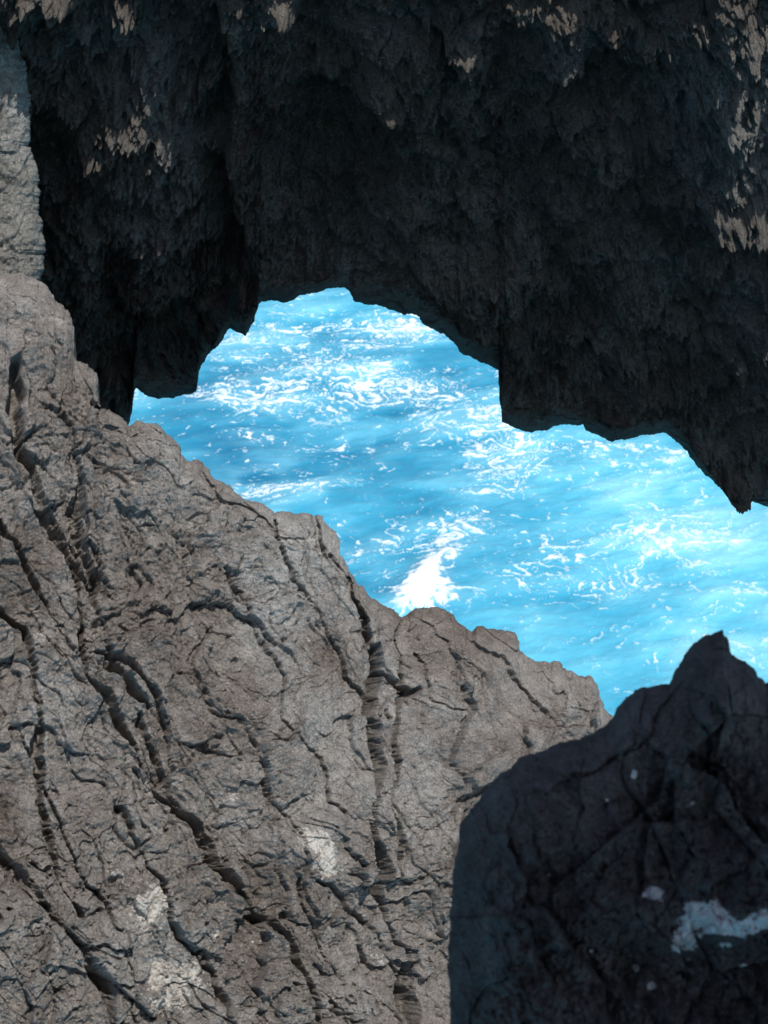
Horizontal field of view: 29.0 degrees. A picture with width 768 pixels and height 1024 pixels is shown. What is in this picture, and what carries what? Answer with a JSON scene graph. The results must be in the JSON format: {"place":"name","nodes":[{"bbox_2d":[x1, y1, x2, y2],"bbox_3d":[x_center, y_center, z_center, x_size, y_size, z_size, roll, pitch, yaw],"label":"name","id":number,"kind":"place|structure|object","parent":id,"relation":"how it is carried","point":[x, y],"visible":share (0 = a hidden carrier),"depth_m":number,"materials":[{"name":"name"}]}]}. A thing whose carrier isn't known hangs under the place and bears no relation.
{"place":"outdoors","nodes":[
{"label":"outdoors","id":0,"kind":"place"},
{"bbox_2d":[0,272,613,1023],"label":"rock slope","id":1,"kind":"structure","parent":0,"point":[256,758],"depth_m":6.32,"materials":[{"name":"grey stone"}]},
{"bbox_2d":[0,18,45,280],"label":"cliff wall","id":2,"kind":"structure","parent":1,"relation":"on","point":[22,245],"depth_m":6.93,"materials":[{"name":"grey stone"}]},
{"bbox_2d":[0,0,767,513],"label":"rock arch","id":3,"kind":"object","parent":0,"point":[552,212],"visible":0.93,"depth_m":8.13,"materials":[{"name":"black stone"}]},
{"bbox_2d":[128,288,767,715],"bbox_3d":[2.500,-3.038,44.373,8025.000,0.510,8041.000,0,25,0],"label":"sea","id":4,"kind":"structure","parent":0,"point":[402,458],"depth_m":38.83,"materials":[{"name":"liquid"}]},
{"bbox_2d":[447,630,767,1023],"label":"boulder","id":5,"kind":"object","parent":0,"point":[614,870],"visible":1,"depth_m":2.41,"materials":[{"name":"stone"}]}
]}

